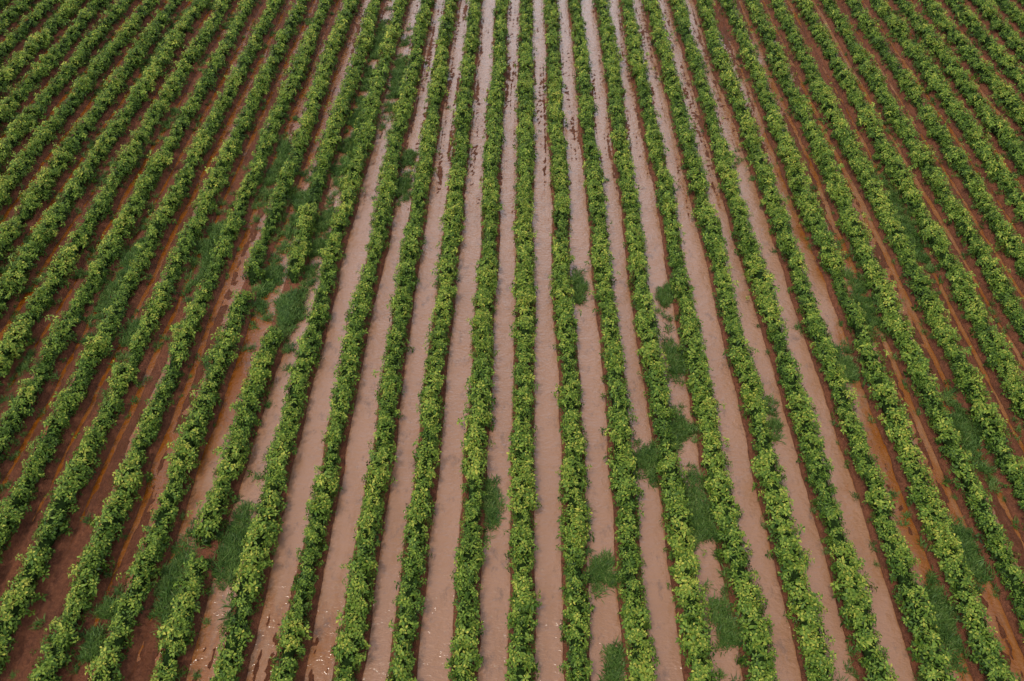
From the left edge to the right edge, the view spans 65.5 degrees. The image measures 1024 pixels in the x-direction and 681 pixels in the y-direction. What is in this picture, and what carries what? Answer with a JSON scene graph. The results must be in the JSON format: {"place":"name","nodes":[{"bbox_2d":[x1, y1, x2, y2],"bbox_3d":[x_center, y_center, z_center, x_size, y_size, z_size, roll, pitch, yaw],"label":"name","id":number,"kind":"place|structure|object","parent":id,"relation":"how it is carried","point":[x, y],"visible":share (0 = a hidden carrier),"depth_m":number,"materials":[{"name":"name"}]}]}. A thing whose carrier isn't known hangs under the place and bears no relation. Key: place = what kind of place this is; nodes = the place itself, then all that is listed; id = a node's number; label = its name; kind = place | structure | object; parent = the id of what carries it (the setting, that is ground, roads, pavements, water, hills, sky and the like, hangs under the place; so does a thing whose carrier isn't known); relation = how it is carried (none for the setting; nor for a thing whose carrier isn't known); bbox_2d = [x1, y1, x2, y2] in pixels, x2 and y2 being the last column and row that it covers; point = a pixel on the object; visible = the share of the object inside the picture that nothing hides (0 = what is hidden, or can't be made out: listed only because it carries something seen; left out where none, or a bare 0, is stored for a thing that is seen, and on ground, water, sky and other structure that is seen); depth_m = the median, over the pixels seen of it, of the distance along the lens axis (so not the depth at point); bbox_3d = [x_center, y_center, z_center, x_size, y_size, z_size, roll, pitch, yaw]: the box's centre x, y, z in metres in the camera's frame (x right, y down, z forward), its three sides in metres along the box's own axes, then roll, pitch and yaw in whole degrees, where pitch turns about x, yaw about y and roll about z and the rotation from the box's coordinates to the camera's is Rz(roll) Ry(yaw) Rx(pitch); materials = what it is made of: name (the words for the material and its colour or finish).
{"place":"outdoors","nodes":[
{"label":"outdoors","id":0,"kind":"place"},
{"bbox_2d":[0,0,1023,680],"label":"flood water","id":1,"kind":"structure","parent":0,"point":[436,634],"depth_m":35.88,"materials":[{"name":"brown liquid"}]},
{"bbox_2d":[0,0,1023,680],"bbox_3d":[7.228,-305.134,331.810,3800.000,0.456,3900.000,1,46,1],"label":"ground","id":2,"kind":"structure","parent":0,"point":[56,586],"depth_m":39.43,"materials":[{"name":"red soil"}]},
{"bbox_2d":[0,0,11,10],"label":"crop row","id":3,"kind":"object","parent":2,"relation":"on","point":[2,2],"visible":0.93,"depth_m":63.37,"materials":[{"name":"green plant"}]},
{"bbox_2d":[0,0,32,34],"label":"crop row","id":4,"kind":"object","parent":2,"relation":"on","point":[10,14],"visible":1,"depth_m":61.66,"materials":[{"name":"green plant"}]},
{"bbox_2d":[0,0,61,67],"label":"crop row","id":5,"kind":"object","parent":2,"relation":"on","point":[42,8],"visible":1,"depth_m":60.16,"materials":[{"name":"green plant"}]},
{"bbox_2d":[0,0,84,93],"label":"crop row","id":6,"kind":"object","parent":2,"relation":"on","point":[18,61],"visible":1,"depth_m":58.21,"materials":[{"name":"green plant"}]},
{"bbox_2d":[0,0,111,127],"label":"crop row","id":7,"kind":"object","parent":2,"relation":"on","point":[42,68],"visible":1,"depth_m":56.15,"materials":[{"name":"green plant"}]},
{"bbox_2d":[0,0,138,167],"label":"crop row","id":8,"kind":"object","parent":2,"relation":"on","point":[20,128],"visible":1,"depth_m":54.23,"materials":[{"name":"green plant"}]},
{"bbox_2d":[0,0,161,209],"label":"crop row","id":9,"kind":"object","parent":2,"relation":"on","point":[42,134],"visible":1,"depth_m":52.16,"materials":[{"name":"green plant"}]},
{"bbox_2d":[0,0,184,261],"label":"crop row","id":10,"kind":"object","parent":2,"relation":"on","point":[9,230],"visible":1,"depth_m":49.55,"materials":[{"name":"green plant"}]},
{"bbox_2d":[68,583,125,675],"bbox_3d":[-14.623,10.172,28.270,1.910,0.472,3.562,1,46,1],"label":"weed patch","id":11,"kind":"object","parent":2,"relation":"on","point":[91,644],"visible":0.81,"depth_m":28.16,"materials":[{"name":"green plant"}]},
{"bbox_2d":[44,193,161,383],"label":"weed patch","id":12,"kind":"object","parent":2,"relation":"on","point":[112,287],"visible":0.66,"depth_m":40.79,"materials":[{"name":"green plant"}]},
{"bbox_2d":[0,0,210,318],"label":"crop row","id":13,"kind":"object","parent":2,"relation":"on","point":[16,277],"visible":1,"depth_m":47.40,"materials":[{"name":"green plant"}]},
{"bbox_2d":[0,0,234,385],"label":"crop row","id":14,"kind":"object","parent":2,"relation":"on","point":[15,336],"visible":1,"depth_m":44.68,"materials":[{"name":"green plant"}]},
{"bbox_2d":[0,0,261,473],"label":"crop row","id":15,"kind":"object","parent":2,"relation":"on","point":[17,411],"visible":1,"depth_m":42.03,"materials":[{"name":"green plant"}]},
{"bbox_2d":[111,298,153,365],"bbox_3d":[-18.284,-0.787,38.757,2.195,0.600,5.984,1,46,1],"label":"weed patch","id":16,"kind":"object","parent":2,"relation":"on","point":[129,331],"visible":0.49,"depth_m":38.34,"materials":[{"name":"green plant"}]},
{"bbox_2d":[0,0,285,563],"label":"crop row","id":17,"kind":"object","parent":2,"relation":"on","point":[19,496],"visible":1,"depth_m":38.91,"materials":[{"name":"green plant"}]},
{"bbox_2d":[0,0,310,675],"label":"crop row","id":18,"kind":"object","parent":2,"relation":"on","point":[15,605],"visible":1,"depth_m":35.64,"materials":[{"name":"green plant"}]},
{"bbox_2d":[147,517,205,638],"bbox_3d":[-12.578,8.729,29.694,1.909,0.493,5.082,1,46,1],"label":"weed patch","id":19,"kind":"object","parent":2,"relation":"on","point":[172,572],"visible":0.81,"depth_m":29.60,"materials":[{"name":"green plant"}]},
{"bbox_2d":[27,0,334,680],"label":"crop row","id":20,"kind":"object","parent":2,"relation":"on","point":[117,507],"visible":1,"depth_m":34.32,"materials":[{"name":"green plant"}]},
{"bbox_2d":[177,197,232,302],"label":"weed patch","id":21,"kind":"object","parent":2,"relation":"on","point":[205,246],"visible":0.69,"depth_m":42.52,"materials":[{"name":"green plant"}]},
{"bbox_2d":[85,0,359,680],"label":"crop row","id":22,"kind":"object","parent":2,"relation":"on","point":[142,570],"visible":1,"depth_m":34.54,"materials":[{"name":"green plant"}]},
{"bbox_2d":[181,453,268,680],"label":"weed patch","id":23,"kind":"object","parent":2,"relation":"on","point":[230,550],"visible":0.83,"depth_m":30.45,"materials":[{"name":"green plant"}]},
{"bbox_2d":[147,0,382,680],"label":"crop row","id":24,"kind":"object","parent":2,"relation":"on","point":[205,530],"visible":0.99,"depth_m":34.29,"materials":[{"name":"green plant"}]},
{"bbox_2d":[248,244,290,332],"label":"weed patch","id":25,"kind":"object","parent":2,"relation":"on","point":[263,288],"visible":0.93,"depth_m":40.87,"materials":[{"name":"green plant"}]},
{"bbox_2d":[249,115,297,229],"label":"weed patch","id":26,"kind":"object","parent":2,"relation":"on","point":[283,150],"visible":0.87,"depth_m":47.88,"materials":[{"name":"green plant"}]},
{"bbox_2d":[262,271,318,370],"bbox_3d":[-11.152,-1.369,39.372,2.602,0.584,7.624,1,46,1],"label":"weed patch","id":27,"kind":"object","parent":2,"relation":"on","point":[288,309],"visible":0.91,"depth_m":39.43,"materials":[{"name":"green plant"}]},
{"bbox_2d":[272,146,319,273],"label":"weed patch","id":28,"kind":"object","parent":2,"relation":"on","point":[298,197],"visible":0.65,"depth_m":45.56,"materials":[{"name":"green plant"}]},
{"bbox_2d":[209,0,409,680],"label":"crop row","id":29,"kind":"object","parent":2,"relation":"on","point":[254,554],"visible":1,"depth_m":34.86,"materials":[{"name":"green plant"}]},
{"bbox_2d":[295,181,343,294],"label":"weed patch","id":30,"kind":"object","parent":2,"relation":"on","point":[318,245],"visible":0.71,"depth_m":43.23,"materials":[{"name":"green plant"}]},
{"bbox_2d":[323,71,373,216],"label":"weed patch","id":31,"kind":"object","parent":2,"relation":"on","point":[346,144],"visible":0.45,"depth_m":49.72,"materials":[{"name":"green plant"}]},
{"bbox_2d":[270,0,434,680],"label":"crop row","id":32,"kind":"object","parent":2,"relation":"on","point":[326,481],"visible":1,"depth_m":35.60,"materials":[{"name":"green plant"}]},
{"bbox_2d":[349,4,394,111],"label":"weed patch","id":33,"kind":"object","parent":2,"relation":"on","point":[377,41],"visible":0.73,"depth_m":58.48,"materials":[{"name":"green plant"}]},
{"bbox_2d":[331,0,458,680],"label":"crop row","id":34,"kind":"object","parent":2,"relation":"on","point":[357,590],"visible":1,"depth_m":34.93,"materials":[{"name":"green plant"}]},
{"bbox_2d":[377,25,413,135],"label":"weed patch","id":35,"kind":"object","parent":2,"relation":"on","point":[400,65],"visible":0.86,"depth_m":55.54,"materials":[{"name":"green plant"}]},
{"bbox_2d":[393,167,412,206],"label":"weed patch","id":36,"kind":"object","parent":2,"relation":"on","point":[403,184],"visible":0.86,"depth_m":46.88,"materials":[{"name":"green plant"}]},
{"bbox_2d":[399,148,417,168],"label":"weed patch","id":37,"kind":"object","parent":2,"relation":"on","point":[408,155],"visible":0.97,"depth_m":49.00,"materials":[{"name":"green plant"}]},
{"bbox_2d":[385,0,482,680],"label":"crop row","id":38,"kind":"object","parent":2,"relation":"on","point":[403,663],"visible":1,"depth_m":35.12,"materials":[{"name":"green plant"}]},
{"bbox_2d":[444,0,510,680],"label":"crop row","id":39,"kind":"object","parent":2,"relation":"on","point":[468,563],"visible":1,"depth_m":34.80,"materials":[{"name":"green plant"}]},
{"bbox_2d":[479,473,509,544],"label":"weed patch","id":40,"kind":"object","parent":2,"relation":"on","point":[491,507],"visible":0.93,"depth_m":31.84,"materials":[{"name":"green plant"}]},
{"bbox_2d":[0,0,1023,680],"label":"ground weeds","id":41,"kind":"object","parent":2,"relation":"on","point":[26,360],"visible":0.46,"depth_m":42.43,"materials":[{"name":"green plant"}]},
{"bbox_2d":[504,0,541,680],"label":"crop row","id":42,"kind":"object","parent":2,"relation":"on","point":[521,659],"visible":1,"depth_m":35.05,"materials":[{"name":"green plant"}]},
{"bbox_2d":[541,0,594,680],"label":"crop row","id":43,"kind":"object","parent":2,"relation":"on","point":[573,480],"visible":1,"depth_m":34.75,"materials":[{"name":"green plant"}]},
{"bbox_2d":[567,265,590,305],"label":"weed patch","id":44,"kind":"object","parent":2,"relation":"on","point":[579,286],"visible":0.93,"depth_m":40.86,"materials":[{"name":"green plant"}]},
{"bbox_2d":[581,501,595,584],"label":"weed patch","id":45,"kind":"object","parent":2,"relation":"on","point":[589,522],"visible":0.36,"depth_m":31.21,"materials":[{"name":"green plant"}]},
{"bbox_2d":[581,544,625,602],"bbox_3d":[3.428,8.696,29.737,2.102,0.497,2.516,1,46,1],"label":"weed patch","id":46,"kind":"object","parent":2,"relation":"on","point":[602,566],"visible":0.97,"depth_m":29.80,"materials":[{"name":"green plant"}]},
{"bbox_2d":[596,634,629,680],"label":"weed patch","id":47,"kind":"object","parent":2,"relation":"on","point":[613,656],"visible":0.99,"depth_m":27.47,"materials":[{"name":"green plant"}]},
{"bbox_2d":[567,0,659,680],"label":"crop row","id":48,"kind":"object","parent":2,"relation":"on","point":[632,613],"visible":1,"depth_m":34.55,"materials":[{"name":"green plant"}]},
{"bbox_2d":[630,436,677,489],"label":"weed patch","id":49,"kind":"object","parent":2,"relation":"on","point":[647,458],"visible":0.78,"depth_m":33.32,"materials":[{"name":"green plant"}]},
{"bbox_2d":[591,0,722,680],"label":"crop row","id":50,"kind":"object","parent":2,"relation":"on","point":[694,626],"visible":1,"depth_m":34.69,"materials":[{"name":"green plant"}]},
{"bbox_2d":[653,274,679,333],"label":"weed patch","id":51,"kind":"object","parent":2,"relation":"on","point":[666,293],"visible":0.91,"depth_m":40.22,"materials":[{"name":"green plant"}]},
{"bbox_2d":[661,334,690,384],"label":"weed patch","id":52,"kind":"object","parent":2,"relation":"on","point":[674,371],"visible":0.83,"depth_m":37.25,"materials":[{"name":"green plant"}]},
{"bbox_2d":[668,402,702,473],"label":"weed patch","id":53,"kind":"object","parent":2,"relation":"on","point":[682,429],"visible":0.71,"depth_m":34.38,"materials":[{"name":"green plant"}]},
{"bbox_2d":[618,0,779,680],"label":"crop row","id":54,"kind":"object","parent":2,"relation":"on","point":[756,637],"visible":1,"depth_m":34.37,"materials":[{"name":"green plant"}]},
{"bbox_2d":[666,470,735,594],"bbox_3d":[7.442,7.297,31.061,2.904,0.534,5.817,1,46,1],"label":"weed patch","id":55,"kind":"object","parent":2,"relation":"on","point":[699,518],"visible":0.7,"depth_m":31.48,"materials":[{"name":"green plant"}]},
{"bbox_2d":[702,563,747,680],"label":"weed patch","id":56,"kind":"object","parent":2,"relation":"on","point":[726,624],"visible":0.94,"depth_m":28.43,"materials":[{"name":"green plant"}]},
{"bbox_2d":[641,0,839,680],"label":"crop row","id":57,"kind":"object","parent":2,"relation":"on","point":[803,599],"visible":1,"depth_m":34.58,"materials":[{"name":"green plant"}]},
{"bbox_2d":[761,393,785,444],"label":"weed patch","id":58,"kind":"object","parent":2,"relation":"on","point":[776,423],"visible":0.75,"depth_m":34.85,"materials":[{"name":"green plant"}]},
{"bbox_2d":[668,0,899,680],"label":"crop row","id":59,"kind":"object","parent":2,"relation":"on","point":[847,564],"visible":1,"depth_m":34.55,"materials":[{"name":"green plant"}]},
{"bbox_2d":[695,0,958,680],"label":"crop row","id":60,"kind":"object","parent":2,"relation":"on","point":[927,638],"visible":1,"depth_m":35.01,"materials":[{"name":"green plant"}]},
{"bbox_2d":[833,342,862,389],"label":"weed patch","id":61,"kind":"object","parent":2,"relation":"on","point":[851,370],"visible":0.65,"depth_m":37.06,"materials":[{"name":"green plant"}]},
{"bbox_2d":[837,239,894,340],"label":"weed patch","id":62,"kind":"object","parent":2,"relation":"on","point":[865,301],"visible":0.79,"depth_m":40.17,"materials":[{"name":"green plant"}]},
{"bbox_2d":[717,0,1022,680],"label":"crop row","id":63,"kind":"object","parent":2,"relation":"on","point":[980,642],"visible":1,"depth_m":34.51,"materials":[{"name":"green plant"}]},
{"bbox_2d":[742,0,1023,639],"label":"crop row","id":64,"kind":"object","parent":2,"relation":"on","point":[918,364],"visible":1,"depth_m":37.75,"materials":[{"name":"green plant"}]},
{"bbox_2d":[767,0,1023,529],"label":"crop row","id":65,"kind":"object","parent":2,"relation":"on","point":[988,418],"visible":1,"depth_m":40.59,"materials":[{"name":"green plant"}]},
{"bbox_2d":[792,0,1023,424],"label":"crop row","id":66,"kind":"object","parent":2,"relation":"on","point":[1001,358],"visible":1,"depth_m":42.91,"materials":[{"name":"green plant"}]},
{"bbox_2d":[865,160,958,300],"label":"weed patch","id":67,"kind":"object","parent":2,"relation":"on","point":[910,224],"visible":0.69,"depth_m":44.16,"materials":[{"name":"green plant"}]},
{"bbox_2d":[819,0,1023,355],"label":"crop row","id":68,"kind":"object","parent":2,"relation":"on","point":[959,215],"visible":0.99,"depth_m":46.50,"materials":[{"name":"green plant"}]},
{"bbox_2d":[845,0,1023,279],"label":"crop row","id":69,"kind":"object","parent":2,"relation":"on","point":[1004,233],"visible":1,"depth_m":48.83,"materials":[{"name":"green plant"}]},
{"bbox_2d":[915,535,974,679],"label":"weed patch","id":70,"kind":"object","parent":2,"relation":"on","point":[946,622],"visible":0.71,"depth_m":28.55,"materials":[{"name":"green plant"}]},
{"bbox_2d":[869,0,1023,223],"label":"crop row","id":71,"kind":"object","parent":2,"relation":"on","point":[979,143],"visible":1,"depth_m":51.51,"materials":[{"name":"green plant"}]},
{"bbox_2d":[892,0,1023,175],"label":"crop row","id":72,"kind":"object","parent":2,"relation":"on","point":[1001,131],"visible":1,"depth_m":53.88,"materials":[{"name":"green plant"}]},
{"bbox_2d":[935,385,1001,494],"bbox_3d":[19.613,4.109,34.076,2.635,0.571,5.984,1,46,1],"label":"weed patch","id":73,"kind":"object","parent":2,"relation":"on","point":[963,425],"visible":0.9,"depth_m":34.18,"materials":[{"name":"green plant"}]},
{"bbox_2d":[918,0,1023,131],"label":"crop row","id":74,"kind":"object","parent":2,"relation":"on","point":[1008,99],"visible":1,"depth_m":55.75,"materials":[{"name":"green plant"}]},
{"bbox_2d":[946,513,999,593],"bbox_3d":[17.384,8.071,30.366,2.232,0.515,3.607,1,46,1],"label":"weed patch","id":75,"kind":"object","parent":2,"relation":"on","point":[974,560],"visible":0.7,"depth_m":30.23,"materials":[{"name":"green plant"}]},
{"bbox_2d":[944,0,1023,93],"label":"crop row","id":76,"kind":"object","parent":2,"relation":"on","point":[965,14],"visible":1,"depth_m":58.17,"materials":[{"name":"green plant"}]},
{"bbox_2d":[968,0,1023,61],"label":"crop row","id":77,"kind":"object","parent":2,"relation":"on","point":[987,9],"visible":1,"depth_m":60.09,"materials":[{"name":"green plant"}]},
{"bbox_2d":[990,0,1023,32],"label":"crop row","id":78,"kind":"object","parent":2,"relation":"on","point":[1013,12],"visible":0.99,"depth_m":61.98,"materials":[{"name":"green plant"}]}
]}

